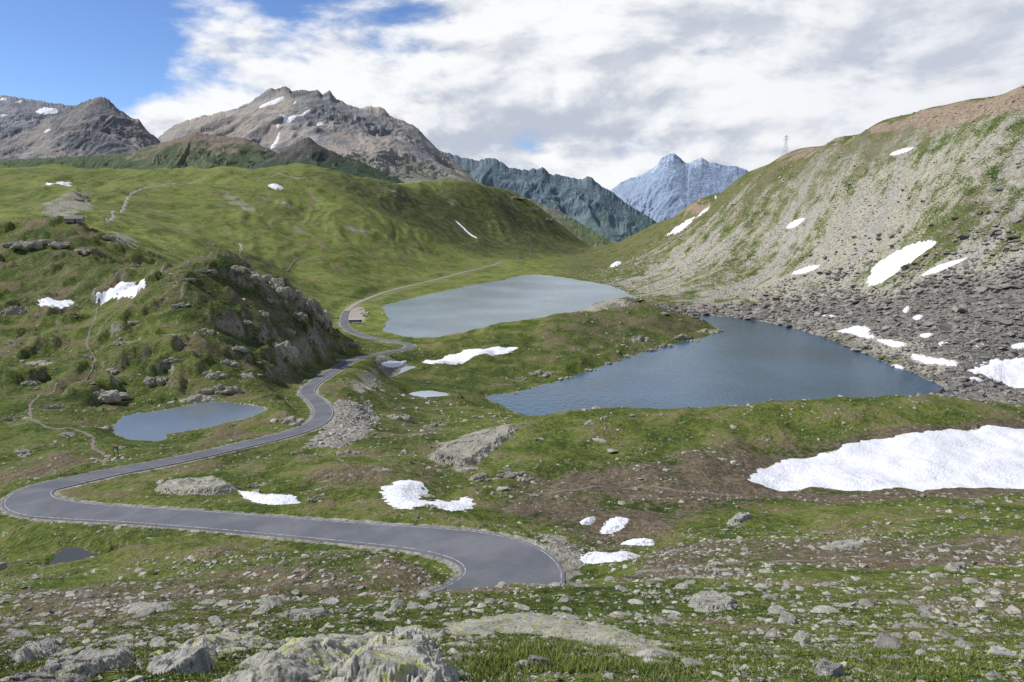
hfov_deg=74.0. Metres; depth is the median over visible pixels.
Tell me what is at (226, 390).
rock outcrop
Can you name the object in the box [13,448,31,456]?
rock outcrop
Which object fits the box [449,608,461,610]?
boulder
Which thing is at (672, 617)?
boulder
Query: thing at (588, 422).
boulder
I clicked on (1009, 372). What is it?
snow patch
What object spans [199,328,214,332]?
rock outcrop
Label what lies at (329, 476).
rock outcrop
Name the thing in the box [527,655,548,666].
boulder
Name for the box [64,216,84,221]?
stone hut
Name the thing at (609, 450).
boulder
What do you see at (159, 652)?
boulder
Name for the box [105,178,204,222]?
path
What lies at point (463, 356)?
snow patch
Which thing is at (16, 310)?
rock outcrop
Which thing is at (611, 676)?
boulder
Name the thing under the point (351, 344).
rock outcrop
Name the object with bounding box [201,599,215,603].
boulder
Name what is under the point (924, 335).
snow patch
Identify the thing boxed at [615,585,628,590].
boulder
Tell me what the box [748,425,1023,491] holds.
snow patch
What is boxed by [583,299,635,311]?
rock slab
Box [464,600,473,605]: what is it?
boulder
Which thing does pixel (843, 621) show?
boulder
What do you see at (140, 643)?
boulder
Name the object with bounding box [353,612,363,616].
boulder
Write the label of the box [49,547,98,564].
pond
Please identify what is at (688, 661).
boulder
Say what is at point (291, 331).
rock outcrop
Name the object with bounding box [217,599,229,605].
boulder
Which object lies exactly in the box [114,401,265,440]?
pond
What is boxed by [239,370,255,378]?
rock outcrop
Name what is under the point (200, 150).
mountain
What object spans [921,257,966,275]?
snow patch
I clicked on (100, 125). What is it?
mountain
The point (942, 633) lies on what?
boulder
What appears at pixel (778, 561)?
path
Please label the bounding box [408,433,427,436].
rock outcrop
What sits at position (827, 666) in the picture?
boulder
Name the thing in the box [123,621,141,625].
boulder
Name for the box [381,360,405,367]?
snow patch
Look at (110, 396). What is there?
rock outcrop
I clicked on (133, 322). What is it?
rock outcrop
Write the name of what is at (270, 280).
rock outcrop
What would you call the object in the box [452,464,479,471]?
rock outcrop
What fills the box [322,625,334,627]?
boulder
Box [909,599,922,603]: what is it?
boulder
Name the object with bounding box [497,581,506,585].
boulder
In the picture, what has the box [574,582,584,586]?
boulder
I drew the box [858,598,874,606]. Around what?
boulder
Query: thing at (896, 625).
boulder
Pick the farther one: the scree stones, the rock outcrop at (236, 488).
the scree stones
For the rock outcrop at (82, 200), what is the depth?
901.28 m
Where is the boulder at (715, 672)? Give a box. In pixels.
[710,671,724,676]
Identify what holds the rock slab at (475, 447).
on the terrain at (366, 237)
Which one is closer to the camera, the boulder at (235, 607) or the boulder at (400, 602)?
the boulder at (235, 607)
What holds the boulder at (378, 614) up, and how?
on the terrain at (366, 237)
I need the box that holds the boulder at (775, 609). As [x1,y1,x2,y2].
[768,605,786,613]
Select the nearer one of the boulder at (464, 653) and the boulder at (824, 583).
the boulder at (464, 653)
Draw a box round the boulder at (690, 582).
[684,580,695,583]
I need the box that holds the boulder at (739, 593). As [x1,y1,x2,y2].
[729,592,746,594]
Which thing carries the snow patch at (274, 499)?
on the terrain at (366, 237)
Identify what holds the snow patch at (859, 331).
on the terrain at (366, 237)
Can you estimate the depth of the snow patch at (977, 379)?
406.26 m
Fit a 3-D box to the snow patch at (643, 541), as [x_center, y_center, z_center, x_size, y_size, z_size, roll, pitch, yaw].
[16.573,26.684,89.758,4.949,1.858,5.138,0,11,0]
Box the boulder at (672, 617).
[667,614,681,619]
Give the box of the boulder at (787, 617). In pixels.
[778,612,796,623]
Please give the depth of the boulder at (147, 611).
28.18 m
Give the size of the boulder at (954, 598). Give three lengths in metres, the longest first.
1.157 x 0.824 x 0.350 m
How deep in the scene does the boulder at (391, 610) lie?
28.41 m
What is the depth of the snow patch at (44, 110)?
5218.31 m
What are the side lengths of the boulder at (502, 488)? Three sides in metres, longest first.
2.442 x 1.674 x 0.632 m
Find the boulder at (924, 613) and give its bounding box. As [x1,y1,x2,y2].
[920,610,933,616]
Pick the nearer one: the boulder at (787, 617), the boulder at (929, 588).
the boulder at (787, 617)
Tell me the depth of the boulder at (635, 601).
32.41 m
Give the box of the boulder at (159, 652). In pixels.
[149,650,163,654]
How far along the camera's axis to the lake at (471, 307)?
755.35 m
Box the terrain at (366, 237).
[0,85,1023,681]
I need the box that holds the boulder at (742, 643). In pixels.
[739,642,753,646]
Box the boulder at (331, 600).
[319,598,338,603]
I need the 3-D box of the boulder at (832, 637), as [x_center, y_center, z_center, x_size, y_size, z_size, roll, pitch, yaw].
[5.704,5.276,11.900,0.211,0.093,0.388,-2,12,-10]
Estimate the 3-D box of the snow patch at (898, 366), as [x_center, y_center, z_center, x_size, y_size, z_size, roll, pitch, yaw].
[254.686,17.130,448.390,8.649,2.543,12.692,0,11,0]
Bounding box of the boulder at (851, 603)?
[838,602,855,606]
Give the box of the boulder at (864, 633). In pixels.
[854,632,874,634]
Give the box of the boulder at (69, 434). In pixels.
[61,432,76,436]
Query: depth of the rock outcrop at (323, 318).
417.18 m
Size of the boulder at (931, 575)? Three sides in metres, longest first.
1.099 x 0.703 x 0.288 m
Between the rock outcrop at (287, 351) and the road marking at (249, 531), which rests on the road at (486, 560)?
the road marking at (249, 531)
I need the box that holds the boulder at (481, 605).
[478,603,485,607]
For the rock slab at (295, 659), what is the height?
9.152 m
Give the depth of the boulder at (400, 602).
32.35 m
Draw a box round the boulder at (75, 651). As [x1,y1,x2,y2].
[52,646,85,656]
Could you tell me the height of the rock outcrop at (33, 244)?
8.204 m
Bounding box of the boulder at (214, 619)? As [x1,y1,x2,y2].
[208,615,222,623]
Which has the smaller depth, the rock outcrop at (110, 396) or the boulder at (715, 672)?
the boulder at (715, 672)
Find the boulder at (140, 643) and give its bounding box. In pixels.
[132,642,146,645]
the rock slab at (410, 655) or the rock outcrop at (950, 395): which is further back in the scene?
the rock outcrop at (950, 395)
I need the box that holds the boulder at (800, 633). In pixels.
[793,632,808,637]
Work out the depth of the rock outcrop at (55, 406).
205.51 m
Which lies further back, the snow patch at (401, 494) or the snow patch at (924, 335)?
the snow patch at (924, 335)
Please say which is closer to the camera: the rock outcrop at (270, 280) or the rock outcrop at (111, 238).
the rock outcrop at (270, 280)
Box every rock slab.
[6,639,68,663]
[8,670,89,681]
[35,648,136,677]
[118,602,174,612]
[154,475,234,495]
[168,631,272,656]
[211,625,437,681]
[279,607,328,619]
[320,628,469,681]
[425,424,518,466]
[438,612,683,657]
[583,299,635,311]
[688,590,740,612]
[727,512,752,524]
[819,539,861,549]
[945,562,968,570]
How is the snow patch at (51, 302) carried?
on the terrain at (366, 237)
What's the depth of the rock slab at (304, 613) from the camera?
25.16 m
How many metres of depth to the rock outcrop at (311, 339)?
360.88 m
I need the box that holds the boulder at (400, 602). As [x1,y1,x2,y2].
[391,598,404,606]
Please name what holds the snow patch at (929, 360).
on the terrain at (366, 237)
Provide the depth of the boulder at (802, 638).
11.53 m
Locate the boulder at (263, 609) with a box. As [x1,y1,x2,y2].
[251,606,269,614]
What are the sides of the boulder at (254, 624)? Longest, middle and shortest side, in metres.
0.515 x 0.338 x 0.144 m
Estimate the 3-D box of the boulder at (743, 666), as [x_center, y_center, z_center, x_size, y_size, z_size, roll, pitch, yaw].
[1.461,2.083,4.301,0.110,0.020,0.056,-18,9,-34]
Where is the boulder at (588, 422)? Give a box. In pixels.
[584,420,593,424]
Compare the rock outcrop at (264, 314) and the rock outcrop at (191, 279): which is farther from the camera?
the rock outcrop at (264, 314)
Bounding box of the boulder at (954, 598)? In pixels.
[950,596,966,601]
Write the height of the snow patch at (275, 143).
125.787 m
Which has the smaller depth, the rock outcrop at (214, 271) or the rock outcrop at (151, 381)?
the rock outcrop at (151, 381)
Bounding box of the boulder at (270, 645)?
[263,643,274,647]
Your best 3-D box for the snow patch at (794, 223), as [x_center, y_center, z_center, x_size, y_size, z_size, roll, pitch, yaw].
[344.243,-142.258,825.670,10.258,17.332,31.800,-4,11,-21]
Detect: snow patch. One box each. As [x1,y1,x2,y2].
[35,107,57,113]
[36,297,74,308]
[46,181,71,185]
[96,278,145,304]
[238,490,300,504]
[259,97,283,107]
[268,183,283,189]
[270,132,280,148]
[280,110,309,123]
[380,480,474,510]
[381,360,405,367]
[422,346,517,364]
[457,222,476,237]
[580,516,595,524]
[580,551,639,563]
[600,517,628,533]
[610,261,621,266]
[621,538,653,545]
[667,206,709,235]
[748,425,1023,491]
[786,218,804,228]
[791,265,819,274]
[839,325,874,338]
[867,240,935,285]
[876,339,904,346]
[890,147,913,154]
[891,364,905,368]
[911,354,957,366]
[913,315,922,319]
[920,333,932,337]
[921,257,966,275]
[967,357,1023,387]
[967,377,982,381]
[1012,343,1023,348]
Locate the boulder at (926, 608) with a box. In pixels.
[918,607,932,610]
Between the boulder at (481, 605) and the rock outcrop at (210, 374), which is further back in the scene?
the rock outcrop at (210, 374)
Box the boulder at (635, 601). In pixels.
[627,599,643,603]
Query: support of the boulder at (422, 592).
on the terrain at (366, 237)
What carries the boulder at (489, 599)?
on the terrain at (366, 237)
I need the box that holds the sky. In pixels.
[0,0,1023,190]
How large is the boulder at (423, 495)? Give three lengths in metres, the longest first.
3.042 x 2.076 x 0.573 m
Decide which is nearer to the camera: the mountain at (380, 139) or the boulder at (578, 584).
the boulder at (578, 584)
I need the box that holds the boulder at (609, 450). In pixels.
[607,448,617,452]
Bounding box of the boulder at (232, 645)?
[225,643,238,647]
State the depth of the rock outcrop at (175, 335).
263.85 m
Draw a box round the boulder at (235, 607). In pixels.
[229,604,243,609]
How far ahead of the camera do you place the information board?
158.65 m
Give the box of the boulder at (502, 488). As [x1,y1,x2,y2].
[496,486,508,489]
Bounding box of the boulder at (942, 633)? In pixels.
[938,629,951,636]
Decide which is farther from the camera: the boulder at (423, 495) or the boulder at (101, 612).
the boulder at (423, 495)
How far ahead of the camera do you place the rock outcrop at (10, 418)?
194.37 m
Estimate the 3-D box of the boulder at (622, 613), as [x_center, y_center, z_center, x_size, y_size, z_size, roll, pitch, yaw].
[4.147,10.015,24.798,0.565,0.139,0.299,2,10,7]
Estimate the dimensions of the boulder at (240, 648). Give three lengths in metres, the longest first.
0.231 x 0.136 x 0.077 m
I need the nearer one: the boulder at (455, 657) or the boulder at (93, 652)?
the boulder at (455, 657)
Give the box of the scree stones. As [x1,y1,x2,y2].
[582,86,1023,314]
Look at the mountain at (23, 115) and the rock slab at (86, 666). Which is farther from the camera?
the mountain at (23, 115)
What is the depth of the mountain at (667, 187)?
13093.31 m
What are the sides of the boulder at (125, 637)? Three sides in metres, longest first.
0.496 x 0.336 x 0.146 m
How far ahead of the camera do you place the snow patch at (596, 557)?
76.99 m
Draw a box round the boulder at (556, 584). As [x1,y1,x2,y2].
[552,582,560,585]
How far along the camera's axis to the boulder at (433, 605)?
29.98 m
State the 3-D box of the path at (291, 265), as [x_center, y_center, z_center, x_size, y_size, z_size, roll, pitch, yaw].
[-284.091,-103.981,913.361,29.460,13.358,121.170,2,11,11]
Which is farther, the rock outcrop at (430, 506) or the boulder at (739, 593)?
the rock outcrop at (430, 506)
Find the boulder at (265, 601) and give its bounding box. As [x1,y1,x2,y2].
[259,599,270,606]
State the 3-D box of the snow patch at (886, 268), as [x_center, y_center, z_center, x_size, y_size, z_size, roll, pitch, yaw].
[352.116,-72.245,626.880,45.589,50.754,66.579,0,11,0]
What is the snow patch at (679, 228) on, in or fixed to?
on the terrain at (366, 237)
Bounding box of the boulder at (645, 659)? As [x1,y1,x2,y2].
[642,658,660,663]
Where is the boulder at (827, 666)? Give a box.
[814,658,844,677]
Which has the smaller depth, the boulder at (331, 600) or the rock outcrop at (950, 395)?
the boulder at (331, 600)
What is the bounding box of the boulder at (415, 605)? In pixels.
[405,602,419,609]
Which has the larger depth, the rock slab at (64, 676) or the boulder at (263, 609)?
the boulder at (263, 609)
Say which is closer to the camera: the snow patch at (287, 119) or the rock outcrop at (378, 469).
the rock outcrop at (378, 469)
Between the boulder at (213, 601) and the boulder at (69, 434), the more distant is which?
the boulder at (69, 434)
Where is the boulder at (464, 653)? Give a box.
[452,652,475,656]
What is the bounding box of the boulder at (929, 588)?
[923,586,934,589]
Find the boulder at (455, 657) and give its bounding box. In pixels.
[452,654,461,660]
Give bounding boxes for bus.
[348,319,361,322]
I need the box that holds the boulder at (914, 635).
[908,631,922,639]
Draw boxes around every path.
[27,382,108,464]
[60,304,98,384]
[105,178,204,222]
[286,256,330,271]
[497,486,734,495]
[584,537,1023,579]
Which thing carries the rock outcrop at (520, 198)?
on the terrain at (366, 237)
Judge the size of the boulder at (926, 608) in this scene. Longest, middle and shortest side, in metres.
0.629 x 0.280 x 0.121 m
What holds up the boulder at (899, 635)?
on the terrain at (366, 237)
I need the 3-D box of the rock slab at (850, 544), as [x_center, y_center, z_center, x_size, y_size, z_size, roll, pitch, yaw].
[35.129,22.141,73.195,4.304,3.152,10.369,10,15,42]
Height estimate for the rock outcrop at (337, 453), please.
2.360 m
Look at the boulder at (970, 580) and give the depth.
41.66 m
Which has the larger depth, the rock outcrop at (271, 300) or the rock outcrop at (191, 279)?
the rock outcrop at (271, 300)
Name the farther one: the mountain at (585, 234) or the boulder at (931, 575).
the mountain at (585, 234)
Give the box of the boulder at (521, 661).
[512,660,527,667]
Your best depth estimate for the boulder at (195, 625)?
20.47 m
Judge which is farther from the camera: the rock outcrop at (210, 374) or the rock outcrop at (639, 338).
the rock outcrop at (639, 338)
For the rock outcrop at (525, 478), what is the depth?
135.17 m
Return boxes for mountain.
[0,95,74,139]
[0,96,159,158]
[0,132,278,169]
[158,86,482,184]
[251,137,403,182]
[443,152,656,242]
[522,196,611,246]
[611,153,748,222]
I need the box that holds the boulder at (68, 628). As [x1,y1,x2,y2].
[61,626,75,631]
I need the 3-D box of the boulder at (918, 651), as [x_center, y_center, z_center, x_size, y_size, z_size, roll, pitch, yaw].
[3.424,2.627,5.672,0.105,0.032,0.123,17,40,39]
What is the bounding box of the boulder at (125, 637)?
[116,634,133,640]
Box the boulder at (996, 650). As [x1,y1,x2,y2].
[987,645,1016,656]
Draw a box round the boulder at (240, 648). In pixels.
[231,647,246,650]
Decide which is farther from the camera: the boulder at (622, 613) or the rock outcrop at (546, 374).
the rock outcrop at (546, 374)
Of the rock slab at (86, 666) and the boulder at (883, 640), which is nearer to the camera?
the rock slab at (86, 666)
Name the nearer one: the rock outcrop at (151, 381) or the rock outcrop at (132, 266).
the rock outcrop at (151, 381)
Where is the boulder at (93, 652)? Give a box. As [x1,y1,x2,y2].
[76,649,100,655]
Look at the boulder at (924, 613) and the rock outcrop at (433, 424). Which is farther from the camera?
the rock outcrop at (433, 424)
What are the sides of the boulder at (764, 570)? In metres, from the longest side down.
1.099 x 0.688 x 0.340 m
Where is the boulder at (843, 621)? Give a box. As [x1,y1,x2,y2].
[838,619,851,622]
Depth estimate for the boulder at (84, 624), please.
22.23 m
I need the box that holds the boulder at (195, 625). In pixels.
[188,622,201,629]
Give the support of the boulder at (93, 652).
on the terrain at (366, 237)
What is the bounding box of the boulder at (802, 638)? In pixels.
[794,635,808,640]
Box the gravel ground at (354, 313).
[348,307,365,323]
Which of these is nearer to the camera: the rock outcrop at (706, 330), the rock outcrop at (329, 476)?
the rock outcrop at (329, 476)
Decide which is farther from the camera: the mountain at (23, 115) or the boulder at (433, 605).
the mountain at (23, 115)
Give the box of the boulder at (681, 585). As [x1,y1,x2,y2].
[675,583,687,588]
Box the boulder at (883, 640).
[874,633,900,648]
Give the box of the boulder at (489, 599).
[484,598,494,601]
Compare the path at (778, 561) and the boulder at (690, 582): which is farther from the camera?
the path at (778, 561)
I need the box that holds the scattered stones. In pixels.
[0,207,1023,681]
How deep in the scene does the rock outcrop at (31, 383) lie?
233.66 m
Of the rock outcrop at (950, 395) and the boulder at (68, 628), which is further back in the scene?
the rock outcrop at (950, 395)
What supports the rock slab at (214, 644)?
on the terrain at (366, 237)
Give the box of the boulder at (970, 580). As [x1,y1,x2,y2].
[963,577,978,582]
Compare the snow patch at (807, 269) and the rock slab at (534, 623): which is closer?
the rock slab at (534, 623)
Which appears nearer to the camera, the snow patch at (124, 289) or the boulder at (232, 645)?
the boulder at (232, 645)
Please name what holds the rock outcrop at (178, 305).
on the terrain at (366, 237)
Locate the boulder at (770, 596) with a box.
[761,594,777,598]
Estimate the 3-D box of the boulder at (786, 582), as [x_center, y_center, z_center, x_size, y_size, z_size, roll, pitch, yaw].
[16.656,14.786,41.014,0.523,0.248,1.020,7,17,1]
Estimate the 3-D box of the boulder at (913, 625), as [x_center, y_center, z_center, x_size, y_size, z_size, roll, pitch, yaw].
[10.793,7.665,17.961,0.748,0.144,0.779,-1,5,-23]
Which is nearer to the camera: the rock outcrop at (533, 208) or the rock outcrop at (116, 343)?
the rock outcrop at (116, 343)
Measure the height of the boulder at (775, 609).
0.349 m
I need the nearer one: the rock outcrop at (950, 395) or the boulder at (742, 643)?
the boulder at (742, 643)
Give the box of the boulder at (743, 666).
[739,664,748,669]
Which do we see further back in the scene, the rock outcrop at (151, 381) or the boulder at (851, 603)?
the rock outcrop at (151, 381)
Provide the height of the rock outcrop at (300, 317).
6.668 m
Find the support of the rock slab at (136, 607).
on the terrain at (366, 237)
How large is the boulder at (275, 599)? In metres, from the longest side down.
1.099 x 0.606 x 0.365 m
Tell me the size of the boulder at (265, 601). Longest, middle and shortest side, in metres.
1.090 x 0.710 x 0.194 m
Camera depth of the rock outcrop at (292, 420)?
204.36 m
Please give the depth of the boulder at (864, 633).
14.46 m
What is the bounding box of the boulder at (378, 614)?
[373,611,383,617]
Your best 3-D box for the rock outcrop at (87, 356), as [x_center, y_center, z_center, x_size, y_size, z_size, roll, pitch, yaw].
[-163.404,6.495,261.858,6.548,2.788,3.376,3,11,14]
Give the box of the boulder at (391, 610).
[382,608,395,612]
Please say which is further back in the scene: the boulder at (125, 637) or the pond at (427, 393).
the pond at (427, 393)
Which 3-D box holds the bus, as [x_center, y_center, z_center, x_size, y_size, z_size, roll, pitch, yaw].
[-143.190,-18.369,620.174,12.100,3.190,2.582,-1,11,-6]
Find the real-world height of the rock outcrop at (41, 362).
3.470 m
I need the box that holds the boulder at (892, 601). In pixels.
[890,599,909,604]
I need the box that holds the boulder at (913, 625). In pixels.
[904,622,929,628]
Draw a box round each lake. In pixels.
[381,275,635,337]
[486,315,955,415]
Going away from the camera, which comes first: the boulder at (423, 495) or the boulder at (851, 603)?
the boulder at (851, 603)
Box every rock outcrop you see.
[0,305,32,315]
[0,416,20,421]
[2,240,26,247]
[9,239,69,249]
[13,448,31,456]
[20,380,41,385]
[26,360,52,365]
[37,404,63,408]
[74,198,90,201]
[74,248,91,254]
[81,354,94,358]
[93,389,129,402]
[102,235,116,241]
[106,368,117,373]
[113,341,134,345]
[119,265,142,266]
[127,321,138,324]
[144,376,168,386]
[160,358,182,363]
[165,333,181,336]
[170,302,190,307]
[179,394,219,401]
[181,278,195,281]
[194,268,217,273]
[198,384,242,394]
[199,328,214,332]
[202,369,226,379]
[220,359,238,367]
[231,265,250,274]
[231,486,242,489]
[232,346,248,351]
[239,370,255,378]
[241,320,252,324]
[244,272,261,282]
[247,482,266,487]
[259,310,268,317]
[261,274,284,286]
[267,298,277,303]
[271,284,302,299]
[272,340,298,364]
[278,416,308,425]
[285,328,295,335]
[292,311,307,322]
[295,296,323,316]
[306,335,316,344]
[306,497,323,501]
[312,310,330,324]
[322,320,332,332]
[324,474,335,477]
[334,449,360,455]
[347,342,356,346]
[372,468,388,470]
[379,414,412,422]
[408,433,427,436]
[422,422,446,427]
[422,504,436,508]
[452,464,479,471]
[468,469,527,481]
[511,196,525,200]
[516,474,536,483]
[528,207,538,210]
[528,370,552,376]
[631,335,652,341]
[658,343,673,346]
[673,334,692,339]
[696,328,718,333]
[940,394,956,396]
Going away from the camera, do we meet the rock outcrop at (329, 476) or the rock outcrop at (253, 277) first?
the rock outcrop at (329, 476)
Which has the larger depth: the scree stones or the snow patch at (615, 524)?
the scree stones
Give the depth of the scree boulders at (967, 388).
527.07 m
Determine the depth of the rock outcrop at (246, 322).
306.27 m
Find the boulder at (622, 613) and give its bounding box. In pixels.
[618,612,631,615]
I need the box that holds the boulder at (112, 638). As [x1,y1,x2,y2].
[103,637,117,640]
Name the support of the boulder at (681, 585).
on the terrain at (366, 237)
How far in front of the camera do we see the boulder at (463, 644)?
9.42 m
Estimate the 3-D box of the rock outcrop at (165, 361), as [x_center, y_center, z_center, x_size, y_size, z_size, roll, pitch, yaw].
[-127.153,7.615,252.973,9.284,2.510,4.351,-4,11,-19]
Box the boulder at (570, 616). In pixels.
[557,613,577,618]
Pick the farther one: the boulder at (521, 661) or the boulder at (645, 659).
the boulder at (645, 659)
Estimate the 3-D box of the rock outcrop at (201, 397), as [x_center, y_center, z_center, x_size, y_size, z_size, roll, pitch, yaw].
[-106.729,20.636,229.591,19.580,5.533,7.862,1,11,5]
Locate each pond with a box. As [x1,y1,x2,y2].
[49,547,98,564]
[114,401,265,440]
[399,366,414,373]
[410,391,448,396]
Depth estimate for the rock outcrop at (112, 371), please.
247.95 m
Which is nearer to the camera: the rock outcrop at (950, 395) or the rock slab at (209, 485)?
the rock slab at (209, 485)
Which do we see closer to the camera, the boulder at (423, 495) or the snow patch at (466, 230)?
the boulder at (423, 495)
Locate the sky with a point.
(601, 90)
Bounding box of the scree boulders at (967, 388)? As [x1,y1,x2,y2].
[622,161,1023,406]
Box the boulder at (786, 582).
[783,580,790,585]
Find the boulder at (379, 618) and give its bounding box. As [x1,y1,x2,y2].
[375,617,386,619]
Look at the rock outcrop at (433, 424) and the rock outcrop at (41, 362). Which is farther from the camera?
the rock outcrop at (41, 362)
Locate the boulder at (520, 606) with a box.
[514,604,530,609]
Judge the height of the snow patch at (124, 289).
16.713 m
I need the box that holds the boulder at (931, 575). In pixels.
[929,572,943,576]
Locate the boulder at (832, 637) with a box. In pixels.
[829,634,838,639]
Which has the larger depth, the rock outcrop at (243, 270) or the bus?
the bus
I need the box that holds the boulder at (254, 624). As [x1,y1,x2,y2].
[246,622,258,626]
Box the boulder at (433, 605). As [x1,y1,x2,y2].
[426,602,439,609]
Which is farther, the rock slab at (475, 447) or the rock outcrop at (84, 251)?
the rock outcrop at (84, 251)
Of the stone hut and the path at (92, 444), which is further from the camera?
the stone hut
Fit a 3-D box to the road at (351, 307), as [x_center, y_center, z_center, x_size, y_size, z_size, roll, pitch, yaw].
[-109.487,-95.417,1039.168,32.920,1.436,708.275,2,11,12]
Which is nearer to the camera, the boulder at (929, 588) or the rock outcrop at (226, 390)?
the boulder at (929, 588)
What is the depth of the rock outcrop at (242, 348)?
274.50 m
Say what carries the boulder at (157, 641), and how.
on the terrain at (366, 237)
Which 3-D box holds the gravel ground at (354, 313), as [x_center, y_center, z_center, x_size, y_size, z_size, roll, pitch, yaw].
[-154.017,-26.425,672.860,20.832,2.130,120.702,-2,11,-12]
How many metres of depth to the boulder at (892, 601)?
31.13 m
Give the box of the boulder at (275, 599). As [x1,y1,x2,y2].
[270,595,283,605]
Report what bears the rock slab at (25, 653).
on the terrain at (366, 237)
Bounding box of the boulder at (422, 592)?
[417,591,430,595]
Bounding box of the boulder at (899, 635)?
[890,632,903,638]
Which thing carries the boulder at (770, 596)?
on the terrain at (366, 237)
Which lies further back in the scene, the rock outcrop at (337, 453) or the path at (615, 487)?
the rock outcrop at (337, 453)
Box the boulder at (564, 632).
[557,630,570,634]
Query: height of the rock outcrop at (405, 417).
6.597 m
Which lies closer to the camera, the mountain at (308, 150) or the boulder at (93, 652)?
the boulder at (93, 652)
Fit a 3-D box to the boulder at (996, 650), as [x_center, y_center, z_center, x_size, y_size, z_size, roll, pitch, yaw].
[3.966,2.558,5.524,0.207,0.112,0.179,0,11,0]
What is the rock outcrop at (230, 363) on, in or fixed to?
on the terrain at (366, 237)
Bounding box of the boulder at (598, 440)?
[592,438,606,442]
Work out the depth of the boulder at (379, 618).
23.28 m
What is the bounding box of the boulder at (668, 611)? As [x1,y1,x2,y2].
[662,609,680,613]
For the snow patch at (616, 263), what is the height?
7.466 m
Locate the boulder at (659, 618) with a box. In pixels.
[653,616,665,621]
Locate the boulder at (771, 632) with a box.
[764,628,776,636]
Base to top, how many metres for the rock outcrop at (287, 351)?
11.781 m
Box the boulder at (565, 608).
[561,606,571,610]
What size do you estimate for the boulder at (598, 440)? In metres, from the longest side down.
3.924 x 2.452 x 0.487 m
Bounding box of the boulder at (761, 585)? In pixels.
[753,583,766,587]
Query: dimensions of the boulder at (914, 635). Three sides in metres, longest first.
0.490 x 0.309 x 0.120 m
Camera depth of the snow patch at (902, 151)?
720.50 m
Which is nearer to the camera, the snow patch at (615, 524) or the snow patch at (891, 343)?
the snow patch at (615, 524)
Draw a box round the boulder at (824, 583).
[820,582,832,585]
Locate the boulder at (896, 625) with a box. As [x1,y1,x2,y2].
[892,623,901,627]
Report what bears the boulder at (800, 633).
on the terrain at (366, 237)
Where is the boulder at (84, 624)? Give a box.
[77,622,92,626]
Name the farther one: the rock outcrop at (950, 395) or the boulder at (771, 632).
the rock outcrop at (950, 395)
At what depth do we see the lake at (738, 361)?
420.15 m
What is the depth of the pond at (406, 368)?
420.02 m
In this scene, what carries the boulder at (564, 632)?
on the terrain at (366, 237)
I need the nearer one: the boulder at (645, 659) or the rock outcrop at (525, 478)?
the boulder at (645, 659)
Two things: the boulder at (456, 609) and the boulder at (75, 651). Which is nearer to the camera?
the boulder at (75, 651)
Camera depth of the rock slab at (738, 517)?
98.50 m
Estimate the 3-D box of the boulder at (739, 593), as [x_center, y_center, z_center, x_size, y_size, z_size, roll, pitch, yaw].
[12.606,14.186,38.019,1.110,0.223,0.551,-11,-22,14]
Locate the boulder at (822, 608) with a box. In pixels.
[813,605,839,612]
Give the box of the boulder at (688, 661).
[682,657,706,665]
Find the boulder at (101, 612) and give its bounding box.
[95,609,105,615]
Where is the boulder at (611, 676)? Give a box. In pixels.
[603,673,614,679]
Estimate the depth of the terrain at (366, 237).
250.11 m
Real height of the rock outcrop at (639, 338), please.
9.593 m
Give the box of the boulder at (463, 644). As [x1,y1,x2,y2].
[441,641,471,646]
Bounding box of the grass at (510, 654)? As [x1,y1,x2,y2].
[0,592,1023,681]
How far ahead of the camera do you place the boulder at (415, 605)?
30.86 m
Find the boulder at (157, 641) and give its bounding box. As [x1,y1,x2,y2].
[149,636,166,646]
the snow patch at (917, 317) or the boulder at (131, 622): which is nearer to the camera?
the boulder at (131, 622)
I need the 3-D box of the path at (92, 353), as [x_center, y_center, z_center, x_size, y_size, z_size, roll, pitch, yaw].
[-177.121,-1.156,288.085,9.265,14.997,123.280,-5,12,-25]
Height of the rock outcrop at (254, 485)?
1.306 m
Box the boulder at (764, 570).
[758,569,772,572]
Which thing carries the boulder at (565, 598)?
on the terrain at (366, 237)
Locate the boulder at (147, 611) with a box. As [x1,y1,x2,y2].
[131,607,156,617]
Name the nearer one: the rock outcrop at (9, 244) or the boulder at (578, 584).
the boulder at (578, 584)
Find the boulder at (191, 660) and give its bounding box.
[147,645,212,674]
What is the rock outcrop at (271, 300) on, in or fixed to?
on the terrain at (366, 237)
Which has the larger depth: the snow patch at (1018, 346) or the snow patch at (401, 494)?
the snow patch at (1018, 346)
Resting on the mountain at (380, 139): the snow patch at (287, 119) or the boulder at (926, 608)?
the snow patch at (287, 119)
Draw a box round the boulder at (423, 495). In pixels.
[418,494,434,498]
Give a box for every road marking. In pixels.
[4,334,465,590]
[50,333,561,582]
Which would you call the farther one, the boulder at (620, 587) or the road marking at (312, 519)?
the road marking at (312, 519)
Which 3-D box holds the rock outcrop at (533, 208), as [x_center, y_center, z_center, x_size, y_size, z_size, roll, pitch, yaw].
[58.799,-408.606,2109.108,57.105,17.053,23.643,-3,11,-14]
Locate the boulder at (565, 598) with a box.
[557,595,571,601]
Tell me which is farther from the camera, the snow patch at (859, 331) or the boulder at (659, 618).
the snow patch at (859, 331)
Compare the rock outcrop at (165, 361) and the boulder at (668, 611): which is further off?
the rock outcrop at (165, 361)
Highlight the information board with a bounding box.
[111,444,118,457]
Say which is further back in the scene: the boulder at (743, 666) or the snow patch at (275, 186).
the snow patch at (275, 186)
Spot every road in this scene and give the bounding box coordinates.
[2,311,565,590]
[345,262,501,310]
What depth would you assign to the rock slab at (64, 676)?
3.63 m
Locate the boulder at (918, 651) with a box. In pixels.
[915,649,926,654]
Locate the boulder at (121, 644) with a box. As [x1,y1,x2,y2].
[110,641,127,646]
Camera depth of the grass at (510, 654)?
5.82 m

